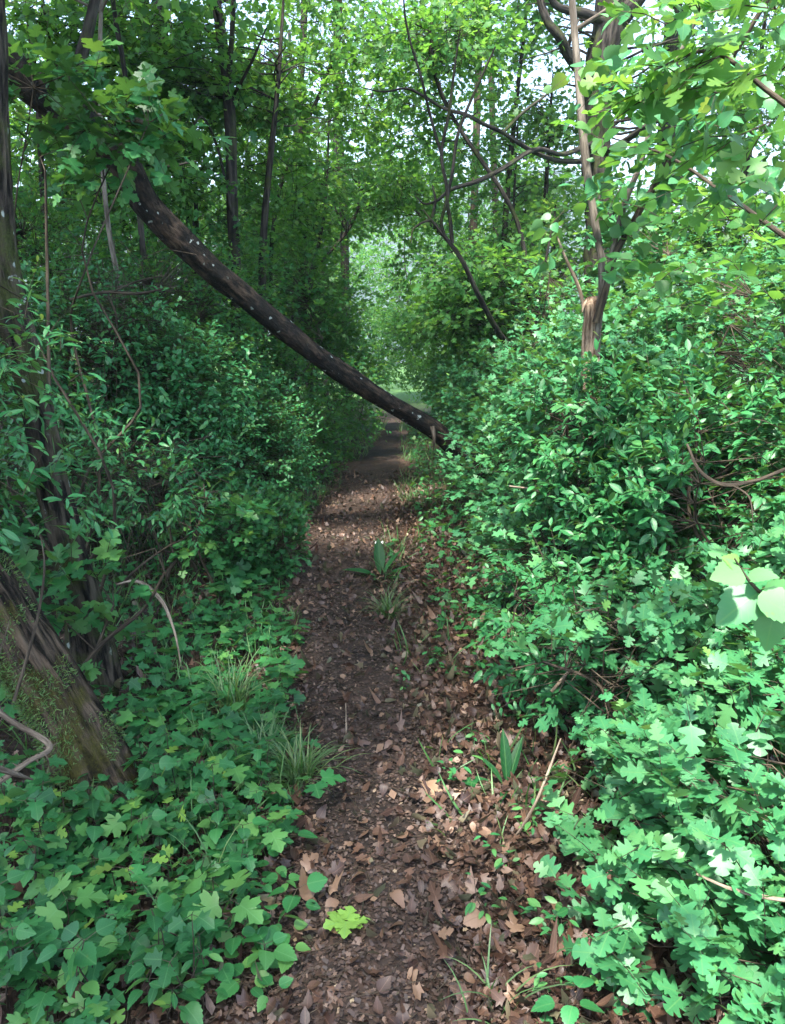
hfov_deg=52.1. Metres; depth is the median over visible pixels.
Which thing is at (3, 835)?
seedling
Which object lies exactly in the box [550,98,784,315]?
dogwood shoot
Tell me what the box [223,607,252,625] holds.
maple seedling
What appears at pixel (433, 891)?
fallen leaf
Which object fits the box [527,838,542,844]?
fallen leaf
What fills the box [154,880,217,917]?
seedling
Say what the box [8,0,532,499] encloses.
fallen tree
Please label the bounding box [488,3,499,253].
thin tree
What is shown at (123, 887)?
seedling
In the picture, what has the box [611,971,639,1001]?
privet seedling
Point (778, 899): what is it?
dead twig
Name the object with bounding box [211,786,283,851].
seedling
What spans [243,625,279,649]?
maple seedling
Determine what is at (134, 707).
maple seedling
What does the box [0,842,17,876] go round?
seedling
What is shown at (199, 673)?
maple seedling
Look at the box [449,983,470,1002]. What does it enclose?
fallen leaf
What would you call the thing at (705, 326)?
hawthorn bush
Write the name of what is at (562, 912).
privet seedling
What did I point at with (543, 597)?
privet bush
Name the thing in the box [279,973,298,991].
fallen leaf
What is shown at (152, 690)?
maple seedling
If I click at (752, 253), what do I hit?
hazel bush
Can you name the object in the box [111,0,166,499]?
thin tree
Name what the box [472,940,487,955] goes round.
fallen leaf
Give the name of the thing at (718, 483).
dead twig
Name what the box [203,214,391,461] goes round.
thicket
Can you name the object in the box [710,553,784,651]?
serrated shoot
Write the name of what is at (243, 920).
strawberry plant
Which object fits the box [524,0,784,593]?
coppiced tree
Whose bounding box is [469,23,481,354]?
thin tree
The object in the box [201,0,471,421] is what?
leafy tree
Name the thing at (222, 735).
maple seedling
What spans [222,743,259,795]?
seedling
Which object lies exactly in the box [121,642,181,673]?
maple seedling
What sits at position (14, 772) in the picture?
thorny branch
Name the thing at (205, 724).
maple seedling
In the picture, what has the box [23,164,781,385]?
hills
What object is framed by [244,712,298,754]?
maple seedling
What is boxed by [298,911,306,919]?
fallen leaf
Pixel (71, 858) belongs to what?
seedling
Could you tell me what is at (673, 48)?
thin tree
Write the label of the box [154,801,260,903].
grass tuft
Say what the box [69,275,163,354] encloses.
dead twig
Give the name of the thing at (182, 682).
maple seedling
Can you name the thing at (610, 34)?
oak tree
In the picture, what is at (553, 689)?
dead twig
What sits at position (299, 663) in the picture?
maple seedling
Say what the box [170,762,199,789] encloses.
maple seedling
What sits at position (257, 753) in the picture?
seedling
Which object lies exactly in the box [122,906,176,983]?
seedling
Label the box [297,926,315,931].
fallen leaf
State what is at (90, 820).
seedling
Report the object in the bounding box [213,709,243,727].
maple seedling
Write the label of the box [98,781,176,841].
seedling
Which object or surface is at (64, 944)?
seedling
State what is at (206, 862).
seedling
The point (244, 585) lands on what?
maple seedling
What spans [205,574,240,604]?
maple seedling
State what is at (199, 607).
maple seedling
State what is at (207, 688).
maple seedling
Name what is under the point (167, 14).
thin tree
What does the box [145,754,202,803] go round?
seedling
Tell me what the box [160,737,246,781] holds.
seedling
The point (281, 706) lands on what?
maple seedling
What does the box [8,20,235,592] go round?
maple sapling
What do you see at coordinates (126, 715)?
maple seedling
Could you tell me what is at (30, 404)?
privet bush
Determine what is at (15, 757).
seedling
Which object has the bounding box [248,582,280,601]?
maple seedling
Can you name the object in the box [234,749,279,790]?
maple seedling
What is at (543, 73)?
sky
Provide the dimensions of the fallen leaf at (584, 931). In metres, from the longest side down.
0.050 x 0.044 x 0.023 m
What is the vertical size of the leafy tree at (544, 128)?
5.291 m
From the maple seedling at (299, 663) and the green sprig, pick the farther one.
the maple seedling at (299, 663)
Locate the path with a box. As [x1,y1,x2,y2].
[249,414,457,1023]
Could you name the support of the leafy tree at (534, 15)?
on the ground at (350, 464)
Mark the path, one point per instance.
(380, 456)
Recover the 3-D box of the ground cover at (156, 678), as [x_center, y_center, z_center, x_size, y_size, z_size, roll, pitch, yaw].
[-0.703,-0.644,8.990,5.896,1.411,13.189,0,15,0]
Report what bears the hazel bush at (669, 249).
on the ground at (350, 464)
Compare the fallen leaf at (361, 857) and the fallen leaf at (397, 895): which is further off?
the fallen leaf at (361, 857)
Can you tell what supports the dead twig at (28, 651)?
attached to the mossy tree at (57, 700)
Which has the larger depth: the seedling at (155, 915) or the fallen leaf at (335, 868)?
the fallen leaf at (335, 868)
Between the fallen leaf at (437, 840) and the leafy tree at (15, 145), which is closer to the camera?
the fallen leaf at (437, 840)
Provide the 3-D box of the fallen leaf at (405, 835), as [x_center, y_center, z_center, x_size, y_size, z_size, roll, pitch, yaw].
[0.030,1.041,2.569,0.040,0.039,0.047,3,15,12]
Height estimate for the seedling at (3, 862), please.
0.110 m
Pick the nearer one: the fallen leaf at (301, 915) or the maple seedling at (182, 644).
the fallen leaf at (301, 915)
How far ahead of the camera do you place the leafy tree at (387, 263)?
25.86 m
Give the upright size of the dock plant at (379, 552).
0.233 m
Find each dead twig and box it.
[12,537,44,700]
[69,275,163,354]
[117,579,181,669]
[345,703,347,741]
[423,893,430,925]
[509,485,558,502]
[515,738,560,834]
[550,579,671,692]
[686,444,784,523]
[696,873,784,901]
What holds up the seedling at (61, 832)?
on the ground at (350, 464)
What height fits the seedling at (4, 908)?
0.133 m
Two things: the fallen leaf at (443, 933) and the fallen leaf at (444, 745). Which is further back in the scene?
the fallen leaf at (444, 745)
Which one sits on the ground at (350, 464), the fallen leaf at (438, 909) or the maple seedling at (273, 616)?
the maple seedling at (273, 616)
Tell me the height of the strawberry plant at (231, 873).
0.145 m
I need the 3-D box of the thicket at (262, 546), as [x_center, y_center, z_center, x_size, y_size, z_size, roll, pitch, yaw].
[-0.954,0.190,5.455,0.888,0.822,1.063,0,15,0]
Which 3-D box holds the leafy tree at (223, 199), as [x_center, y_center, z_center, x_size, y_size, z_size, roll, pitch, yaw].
[-2.649,-4.569,13.849,3.747,6.058,5.103,0,15,0]
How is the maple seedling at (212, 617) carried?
on the ground at (350, 464)
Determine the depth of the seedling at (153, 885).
2.17 m
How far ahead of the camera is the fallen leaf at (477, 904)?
2.26 m
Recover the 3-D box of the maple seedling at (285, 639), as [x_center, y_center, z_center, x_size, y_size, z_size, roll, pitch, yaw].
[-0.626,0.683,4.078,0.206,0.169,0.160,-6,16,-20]
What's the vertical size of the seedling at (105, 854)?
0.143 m
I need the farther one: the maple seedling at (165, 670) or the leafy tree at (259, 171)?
the leafy tree at (259, 171)
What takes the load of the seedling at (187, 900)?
on the ground at (350, 464)
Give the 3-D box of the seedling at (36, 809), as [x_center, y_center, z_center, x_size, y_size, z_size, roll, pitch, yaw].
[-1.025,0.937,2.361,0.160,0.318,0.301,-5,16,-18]
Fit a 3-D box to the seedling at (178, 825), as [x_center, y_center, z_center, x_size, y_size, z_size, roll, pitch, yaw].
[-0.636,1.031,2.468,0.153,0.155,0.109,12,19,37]
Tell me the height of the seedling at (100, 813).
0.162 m
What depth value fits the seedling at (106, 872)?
2.37 m
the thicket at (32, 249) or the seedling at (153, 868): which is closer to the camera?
the seedling at (153, 868)
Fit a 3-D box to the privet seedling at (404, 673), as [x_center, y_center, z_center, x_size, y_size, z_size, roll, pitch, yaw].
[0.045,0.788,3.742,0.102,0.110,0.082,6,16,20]
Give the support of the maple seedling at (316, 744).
on the ground at (350, 464)
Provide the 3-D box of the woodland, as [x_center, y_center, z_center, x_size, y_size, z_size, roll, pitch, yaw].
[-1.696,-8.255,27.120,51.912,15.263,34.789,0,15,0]
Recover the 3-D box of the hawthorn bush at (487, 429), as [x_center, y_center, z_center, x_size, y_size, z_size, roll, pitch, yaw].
[1.108,-0.555,5.893,1.750,1.968,1.854,0,15,0]
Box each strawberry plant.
[163,856,199,882]
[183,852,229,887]
[185,859,230,880]
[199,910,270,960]
[201,861,220,899]
[204,842,240,889]
[219,905,247,933]
[237,810,317,858]
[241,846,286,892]
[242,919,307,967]
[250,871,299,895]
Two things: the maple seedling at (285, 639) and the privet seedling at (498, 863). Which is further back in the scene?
the maple seedling at (285, 639)
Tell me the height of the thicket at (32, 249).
2.855 m
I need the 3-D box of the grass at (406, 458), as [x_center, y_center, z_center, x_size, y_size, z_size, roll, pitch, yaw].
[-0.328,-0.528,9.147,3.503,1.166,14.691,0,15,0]
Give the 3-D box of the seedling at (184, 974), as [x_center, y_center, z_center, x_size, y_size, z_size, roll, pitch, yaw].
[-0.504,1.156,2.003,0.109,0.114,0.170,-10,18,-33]
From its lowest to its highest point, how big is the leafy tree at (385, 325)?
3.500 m
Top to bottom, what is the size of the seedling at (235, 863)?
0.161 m
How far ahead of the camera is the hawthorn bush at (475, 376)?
7.35 m
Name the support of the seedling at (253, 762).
on the ground at (350, 464)
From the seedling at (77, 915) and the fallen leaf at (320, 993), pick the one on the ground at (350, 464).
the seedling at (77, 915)
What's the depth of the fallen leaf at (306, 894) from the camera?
2.28 m
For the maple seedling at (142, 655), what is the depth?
3.82 m
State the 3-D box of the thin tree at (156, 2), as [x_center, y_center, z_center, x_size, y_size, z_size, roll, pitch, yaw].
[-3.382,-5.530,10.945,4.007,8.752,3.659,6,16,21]
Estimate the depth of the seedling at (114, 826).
2.42 m
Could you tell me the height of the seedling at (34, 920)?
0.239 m
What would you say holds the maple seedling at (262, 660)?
on the ground at (350, 464)
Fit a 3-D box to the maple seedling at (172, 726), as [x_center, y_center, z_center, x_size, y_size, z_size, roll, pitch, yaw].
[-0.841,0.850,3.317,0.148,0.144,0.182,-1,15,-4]
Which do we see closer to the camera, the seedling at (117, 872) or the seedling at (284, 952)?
the seedling at (284, 952)
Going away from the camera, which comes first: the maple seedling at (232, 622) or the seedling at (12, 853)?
the seedling at (12, 853)
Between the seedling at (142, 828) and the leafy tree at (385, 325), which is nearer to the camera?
the seedling at (142, 828)
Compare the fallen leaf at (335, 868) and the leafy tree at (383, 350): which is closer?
the fallen leaf at (335, 868)
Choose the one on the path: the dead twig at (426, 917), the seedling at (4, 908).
the dead twig at (426, 917)
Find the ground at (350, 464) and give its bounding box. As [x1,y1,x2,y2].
[0,336,784,1023]
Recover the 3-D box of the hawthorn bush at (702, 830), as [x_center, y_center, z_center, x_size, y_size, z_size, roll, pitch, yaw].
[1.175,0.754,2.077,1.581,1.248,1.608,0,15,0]
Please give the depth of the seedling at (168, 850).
2.30 m
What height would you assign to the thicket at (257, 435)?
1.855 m
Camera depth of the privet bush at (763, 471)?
3.44 m
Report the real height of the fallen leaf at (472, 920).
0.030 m
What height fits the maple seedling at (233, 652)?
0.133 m
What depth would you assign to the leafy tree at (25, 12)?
7.08 m
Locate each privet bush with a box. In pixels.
[0,255,124,553]
[0,338,253,593]
[450,517,683,740]
[488,310,784,580]
[528,362,784,609]
[701,436,784,639]
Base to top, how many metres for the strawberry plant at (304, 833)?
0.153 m
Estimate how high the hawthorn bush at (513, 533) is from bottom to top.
1.336 m
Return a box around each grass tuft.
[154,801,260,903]
[174,645,284,721]
[199,701,307,782]
[250,718,368,803]
[277,606,305,623]
[314,484,335,496]
[358,582,418,620]
[394,487,427,500]
[441,920,588,1023]
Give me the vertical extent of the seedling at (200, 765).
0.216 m
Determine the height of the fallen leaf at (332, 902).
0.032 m
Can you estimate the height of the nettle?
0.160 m
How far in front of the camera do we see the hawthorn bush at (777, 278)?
4.49 m
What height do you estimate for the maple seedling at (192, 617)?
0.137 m
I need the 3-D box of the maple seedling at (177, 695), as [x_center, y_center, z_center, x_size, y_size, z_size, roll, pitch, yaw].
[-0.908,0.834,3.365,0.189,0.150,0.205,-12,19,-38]
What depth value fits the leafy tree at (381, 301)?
17.48 m
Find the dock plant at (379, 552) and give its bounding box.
[345,538,409,579]
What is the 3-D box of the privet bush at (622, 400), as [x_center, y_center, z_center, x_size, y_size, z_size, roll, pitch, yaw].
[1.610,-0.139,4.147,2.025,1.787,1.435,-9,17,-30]
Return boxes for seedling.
[0,753,25,844]
[0,782,62,853]
[0,784,21,827]
[0,786,47,837]
[0,794,47,851]
[0,818,52,863]
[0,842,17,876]
[0,850,28,869]
[0,869,17,915]
[0,869,24,929]
[0,901,43,968]
[0,908,61,989]
[0,918,36,995]
[0,950,33,1020]
[2,892,50,941]
[4,825,83,906]
[5,871,107,968]
[6,781,98,843]
[6,989,109,1023]
[8,772,69,872]
[9,928,120,988]
[9,951,104,1023]
[18,814,87,876]
[19,970,77,1023]
[22,754,89,832]
[23,873,101,924]
[24,813,66,858]
[26,843,124,920]
[29,846,120,884]
[36,838,86,871]
[36,917,116,998]
[46,778,98,823]
[47,829,97,869]
[53,774,109,823]
[55,992,120,1023]
[59,788,123,843]
[63,908,107,963]
[63,940,171,1023]
[65,883,118,939]
[74,795,160,866]
[75,842,131,898]
[81,836,158,905]
[84,890,133,947]
[86,905,136,980]
[87,802,142,836]
[90,844,168,921]
[95,781,134,824]
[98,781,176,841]
[99,786,153,844]
[99,921,178,990]
[104,885,136,927]
[111,707,153,727]
[113,755,177,819]
[113,863,232,917]
[115,698,173,748]
[117,677,157,708]
[117,805,167,877]
[117,907,202,953]
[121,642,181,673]
[121,744,164,775]
[122,893,185,1015]
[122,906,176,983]
[123,723,192,799]
[124,844,173,909]
[126,716,193,762]
[126,938,222,1022]
[127,632,171,664]
[127,696,168,724]
[131,932,205,985]
[133,850,212,916]
[135,755,175,801]
[135,821,179,856]
[137,683,175,701]
[137,786,225,815]
[139,827,199,881]
[140,976,227,1023]
[143,905,224,1003]
[144,621,192,646]
[144,664,181,689]
[144,746,200,799]
[144,888,201,952]
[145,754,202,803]
[147,791,198,852]
[151,807,223,851]
[151,869,263,958]
[152,804,196,822]
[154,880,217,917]
[156,692,198,715]
[156,848,223,892]
[156,949,273,1023]
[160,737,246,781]
[161,821,206,861]
[161,894,203,946]
[166,627,205,653]
[167,697,204,730]
[167,842,237,887]
[169,752,260,791]
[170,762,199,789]
[171,675,209,704]
[171,947,213,995]
[172,695,216,719]
[172,770,209,797]
[172,878,230,954]
[174,682,234,720]
[174,801,205,823]
[176,664,228,683]
[176,717,227,751]
[178,624,212,642]
[178,708,226,737]
[180,668,206,683]
[182,600,221,615]
[184,666,243,699]
[185,664,211,683]
[188,794,245,830]
[190,611,224,622]
[192,756,247,837]
[193,610,231,638]
[193,788,268,855]
[195,737,233,762]
[196,756,239,796]
[200,628,237,655]
[200,809,293,860]
[201,598,219,615]
[201,848,257,898]
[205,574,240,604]
[206,619,240,628]
[206,729,256,754]
[210,700,275,741]
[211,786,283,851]
[212,728,269,803]
[213,609,248,631]
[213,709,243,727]
[214,558,251,578]
[214,575,264,598]
[215,672,261,698]
[219,643,244,664]
[220,619,268,657]
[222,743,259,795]
[223,596,261,611]
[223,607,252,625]
[223,833,264,905]
[224,805,275,850]
[224,921,296,970]
[226,623,245,636]
[227,573,266,597]
[228,805,302,845]
[232,607,278,631]
[233,938,310,1012]
[234,723,268,743]
[234,744,290,785]
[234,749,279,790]
[239,694,285,721]
[241,695,288,731]
[242,591,277,613]
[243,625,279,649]
[243,734,287,806]
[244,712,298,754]
[244,767,345,815]
[245,563,282,585]
[245,805,304,832]
[247,730,280,755]
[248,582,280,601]
[248,711,290,734]
[249,628,291,651]
[249,682,288,712]
[255,648,291,667]
[256,607,292,633]
[256,646,289,665]
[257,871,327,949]
[258,664,308,693]
[259,589,287,606]
[260,565,288,592]
[261,681,305,715]
[262,610,293,624]
[267,654,304,681]
[274,731,320,749]
[275,629,304,645]
[277,616,310,644]
[395,667,411,692]
[422,648,446,674]
[436,750,482,783]
[465,872,540,924]
[466,727,489,744]
[474,832,519,869]
[509,789,545,838]
[521,902,560,927]
[529,896,588,941]
[532,944,609,994]
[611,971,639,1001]
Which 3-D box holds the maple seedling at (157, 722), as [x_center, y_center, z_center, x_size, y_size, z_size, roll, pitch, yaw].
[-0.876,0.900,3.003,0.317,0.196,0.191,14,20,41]
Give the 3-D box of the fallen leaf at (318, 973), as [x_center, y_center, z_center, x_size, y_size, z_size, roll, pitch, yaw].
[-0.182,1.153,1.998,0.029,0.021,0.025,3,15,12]
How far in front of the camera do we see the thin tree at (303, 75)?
11.71 m
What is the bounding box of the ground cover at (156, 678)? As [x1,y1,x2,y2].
[0,406,782,828]
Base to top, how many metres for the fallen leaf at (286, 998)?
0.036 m
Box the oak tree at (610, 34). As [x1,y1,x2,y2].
[361,0,784,306]
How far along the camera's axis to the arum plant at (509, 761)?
2.90 m
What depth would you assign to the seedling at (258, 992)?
1.95 m
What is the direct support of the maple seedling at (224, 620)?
on the ground at (350, 464)
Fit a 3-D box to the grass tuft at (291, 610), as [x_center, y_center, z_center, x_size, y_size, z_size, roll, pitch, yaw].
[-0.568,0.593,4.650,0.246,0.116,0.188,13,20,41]
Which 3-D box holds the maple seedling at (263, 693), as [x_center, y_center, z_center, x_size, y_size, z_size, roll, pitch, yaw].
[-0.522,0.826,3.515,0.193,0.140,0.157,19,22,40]
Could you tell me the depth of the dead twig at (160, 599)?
3.88 m
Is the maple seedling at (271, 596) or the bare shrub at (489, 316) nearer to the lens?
the maple seedling at (271, 596)
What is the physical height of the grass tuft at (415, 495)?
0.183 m
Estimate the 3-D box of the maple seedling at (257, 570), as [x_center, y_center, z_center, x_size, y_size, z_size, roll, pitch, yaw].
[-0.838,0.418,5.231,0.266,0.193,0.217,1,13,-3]
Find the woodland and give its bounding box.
[14,0,768,401]
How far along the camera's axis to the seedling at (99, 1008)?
1.88 m
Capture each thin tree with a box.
[5,0,308,522]
[25,1,70,452]
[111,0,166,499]
[144,0,167,438]
[153,0,179,405]
[155,0,275,387]
[295,2,315,430]
[333,1,352,415]
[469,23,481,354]
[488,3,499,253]
[648,3,681,395]
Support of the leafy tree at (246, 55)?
on the ground at (350, 464)
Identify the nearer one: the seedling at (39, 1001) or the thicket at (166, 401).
the seedling at (39, 1001)
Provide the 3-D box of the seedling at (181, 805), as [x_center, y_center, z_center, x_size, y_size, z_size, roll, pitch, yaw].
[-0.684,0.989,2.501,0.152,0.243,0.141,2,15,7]
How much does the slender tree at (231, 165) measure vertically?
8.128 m
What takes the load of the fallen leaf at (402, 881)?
on the path
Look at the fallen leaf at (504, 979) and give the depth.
1.99 m
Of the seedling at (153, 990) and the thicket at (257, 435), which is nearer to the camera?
the seedling at (153, 990)
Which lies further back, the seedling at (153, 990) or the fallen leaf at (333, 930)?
the fallen leaf at (333, 930)
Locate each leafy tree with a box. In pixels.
[5,0,275,462]
[6,7,221,415]
[7,7,203,391]
[12,55,373,386]
[31,25,322,308]
[80,0,439,451]
[129,65,344,375]
[192,65,404,419]
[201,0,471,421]
[213,142,402,395]
[234,0,512,409]
[266,142,393,379]
[271,129,443,410]
[305,77,493,247]
[316,0,557,363]
[335,215,449,355]
[352,262,436,401]
[354,156,486,269]
[358,274,439,382]
[369,112,627,394]
[383,262,489,398]
[385,227,601,473]
[386,0,594,261]
[389,321,460,410]
[395,160,527,336]
[404,130,618,357]
[421,205,579,310]
[472,52,630,321]
[472,187,652,376]
[571,0,784,281]
[573,168,784,360]
[578,151,784,370]
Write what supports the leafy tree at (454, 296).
on the ground at (350, 464)
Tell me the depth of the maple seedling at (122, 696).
3.39 m
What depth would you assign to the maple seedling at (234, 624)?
4.27 m
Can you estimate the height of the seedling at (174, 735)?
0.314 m
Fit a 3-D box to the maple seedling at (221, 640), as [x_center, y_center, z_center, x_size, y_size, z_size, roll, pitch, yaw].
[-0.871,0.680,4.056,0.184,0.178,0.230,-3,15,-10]
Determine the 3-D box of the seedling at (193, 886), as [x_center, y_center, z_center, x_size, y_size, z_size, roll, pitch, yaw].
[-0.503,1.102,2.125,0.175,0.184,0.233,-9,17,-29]
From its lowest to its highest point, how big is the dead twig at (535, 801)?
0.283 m
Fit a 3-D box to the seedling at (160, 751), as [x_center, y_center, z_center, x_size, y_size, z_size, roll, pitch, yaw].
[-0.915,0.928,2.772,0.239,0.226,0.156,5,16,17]
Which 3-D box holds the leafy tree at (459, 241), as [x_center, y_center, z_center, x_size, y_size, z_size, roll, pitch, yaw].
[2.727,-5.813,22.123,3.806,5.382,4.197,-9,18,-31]
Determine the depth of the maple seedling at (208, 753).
3.04 m
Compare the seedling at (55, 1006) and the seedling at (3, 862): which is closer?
the seedling at (55, 1006)
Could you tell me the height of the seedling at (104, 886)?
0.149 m
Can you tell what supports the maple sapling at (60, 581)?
on the ground at (350, 464)
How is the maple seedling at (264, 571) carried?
on the ground at (350, 464)
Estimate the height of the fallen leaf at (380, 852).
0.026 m
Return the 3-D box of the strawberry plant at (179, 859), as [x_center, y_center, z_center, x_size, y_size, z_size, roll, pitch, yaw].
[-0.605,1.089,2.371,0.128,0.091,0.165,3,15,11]
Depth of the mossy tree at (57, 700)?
2.61 m
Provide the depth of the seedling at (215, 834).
2.39 m
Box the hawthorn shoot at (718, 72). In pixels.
[580,0,784,264]
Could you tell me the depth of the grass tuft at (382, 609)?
4.72 m
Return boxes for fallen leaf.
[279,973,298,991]
[282,991,294,1004]
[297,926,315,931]
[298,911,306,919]
[299,866,314,900]
[300,852,318,871]
[310,986,322,1008]
[314,969,324,977]
[323,841,331,856]
[325,897,338,916]
[328,860,343,876]
[331,928,350,934]
[343,841,353,845]
[355,853,366,860]
[372,826,387,834]
[372,840,383,851]
[375,846,384,857]
[389,889,404,907]
[396,831,407,837]
[396,879,407,884]
[404,867,414,878]
[407,791,421,799]
[414,689,423,698]
[416,778,441,795]
[421,849,440,864]
[423,769,429,778]
[428,881,442,904]
[433,834,444,846]
[435,897,441,917]
[438,926,453,939]
[440,794,447,802]
[441,736,446,750]
[443,820,456,831]
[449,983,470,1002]
[453,769,467,780]
[461,809,473,814]
[463,908,485,928]
[464,972,475,982]
[468,899,480,907]
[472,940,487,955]
[480,873,491,887]
[483,986,492,999]
[490,794,503,806]
[493,935,501,952]
[497,968,514,990]
[502,780,510,784]
[505,911,524,932]
[511,834,520,840]
[514,1008,526,1013]
[517,947,526,963]
[521,967,533,987]
[524,852,541,870]
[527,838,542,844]
[546,910,560,929]
[558,897,569,906]
[569,987,583,1007]
[580,928,593,945]
[596,993,612,1005]
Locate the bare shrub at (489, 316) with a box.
[403,0,532,480]
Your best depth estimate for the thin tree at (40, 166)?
7.42 m
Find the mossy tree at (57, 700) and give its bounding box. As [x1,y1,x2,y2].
[0,544,166,833]
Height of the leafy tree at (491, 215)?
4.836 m
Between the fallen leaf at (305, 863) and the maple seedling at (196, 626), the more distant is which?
the maple seedling at (196, 626)
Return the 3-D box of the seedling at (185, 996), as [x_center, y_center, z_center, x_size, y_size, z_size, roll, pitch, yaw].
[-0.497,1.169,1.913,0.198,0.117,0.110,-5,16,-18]
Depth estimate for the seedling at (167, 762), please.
2.60 m
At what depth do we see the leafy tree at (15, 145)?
8.05 m
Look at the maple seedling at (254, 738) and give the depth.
3.12 m
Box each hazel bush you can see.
[419,350,487,429]
[426,301,567,460]
[536,168,784,406]
[708,203,784,415]
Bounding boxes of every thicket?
[0,244,281,551]
[0,290,88,548]
[2,152,272,498]
[138,211,360,486]
[150,316,329,521]
[182,477,314,589]
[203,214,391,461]
[268,238,392,432]
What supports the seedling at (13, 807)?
on the ground at (350, 464)
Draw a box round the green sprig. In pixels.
[323,906,369,938]
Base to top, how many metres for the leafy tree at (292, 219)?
5.418 m
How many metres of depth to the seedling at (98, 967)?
2.00 m
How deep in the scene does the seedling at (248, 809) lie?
2.53 m
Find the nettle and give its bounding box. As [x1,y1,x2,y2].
[531,975,603,1023]
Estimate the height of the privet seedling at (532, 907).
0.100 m
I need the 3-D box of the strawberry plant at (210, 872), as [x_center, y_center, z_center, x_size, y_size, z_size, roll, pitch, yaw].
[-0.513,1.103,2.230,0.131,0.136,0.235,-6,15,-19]
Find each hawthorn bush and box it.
[425,303,666,559]
[433,265,629,501]
[448,454,699,620]
[488,511,784,828]
[505,233,782,546]
[532,623,784,1023]
[703,213,784,500]
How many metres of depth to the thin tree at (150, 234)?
9.97 m
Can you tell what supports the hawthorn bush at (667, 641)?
on the ground at (350, 464)
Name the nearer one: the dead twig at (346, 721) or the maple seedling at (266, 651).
the dead twig at (346, 721)
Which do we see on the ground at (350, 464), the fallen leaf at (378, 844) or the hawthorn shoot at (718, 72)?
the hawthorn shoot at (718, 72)
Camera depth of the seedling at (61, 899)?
2.11 m
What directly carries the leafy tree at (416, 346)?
on the ground at (350, 464)
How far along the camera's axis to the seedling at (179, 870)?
2.29 m
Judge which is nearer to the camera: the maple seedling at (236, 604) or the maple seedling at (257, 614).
the maple seedling at (257, 614)
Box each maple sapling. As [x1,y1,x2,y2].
[0,449,165,717]
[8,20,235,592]
[148,471,279,595]
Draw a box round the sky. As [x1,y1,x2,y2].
[6,0,784,222]
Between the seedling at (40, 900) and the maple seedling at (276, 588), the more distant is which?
the maple seedling at (276, 588)
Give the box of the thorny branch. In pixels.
[0,623,57,784]
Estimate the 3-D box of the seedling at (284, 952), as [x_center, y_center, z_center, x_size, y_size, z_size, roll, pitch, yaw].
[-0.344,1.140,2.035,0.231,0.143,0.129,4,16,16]
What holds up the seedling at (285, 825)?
on the ground at (350, 464)
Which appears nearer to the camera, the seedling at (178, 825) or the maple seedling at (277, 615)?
the seedling at (178, 825)
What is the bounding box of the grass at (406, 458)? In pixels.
[0,418,759,945]
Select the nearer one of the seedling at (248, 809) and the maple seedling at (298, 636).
the seedling at (248, 809)
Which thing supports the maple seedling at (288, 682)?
on the ground at (350, 464)
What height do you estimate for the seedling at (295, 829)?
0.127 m
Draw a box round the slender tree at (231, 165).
[35,0,322,438]
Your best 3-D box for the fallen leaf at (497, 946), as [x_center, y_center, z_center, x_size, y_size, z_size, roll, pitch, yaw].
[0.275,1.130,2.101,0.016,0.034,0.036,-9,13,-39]
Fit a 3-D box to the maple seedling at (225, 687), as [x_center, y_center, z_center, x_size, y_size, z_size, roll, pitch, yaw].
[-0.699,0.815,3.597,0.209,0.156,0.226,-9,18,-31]
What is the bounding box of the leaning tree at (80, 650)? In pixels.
[0,0,123,697]
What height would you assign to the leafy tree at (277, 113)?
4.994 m
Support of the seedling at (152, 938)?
on the ground at (350, 464)
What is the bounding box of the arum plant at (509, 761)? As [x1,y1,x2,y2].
[459,729,535,803]
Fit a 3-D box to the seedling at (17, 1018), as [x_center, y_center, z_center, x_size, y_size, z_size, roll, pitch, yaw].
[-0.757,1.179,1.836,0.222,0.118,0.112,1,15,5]
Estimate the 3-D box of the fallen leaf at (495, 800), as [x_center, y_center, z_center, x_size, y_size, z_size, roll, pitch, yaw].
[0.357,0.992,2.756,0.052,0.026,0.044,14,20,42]
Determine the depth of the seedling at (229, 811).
2.58 m

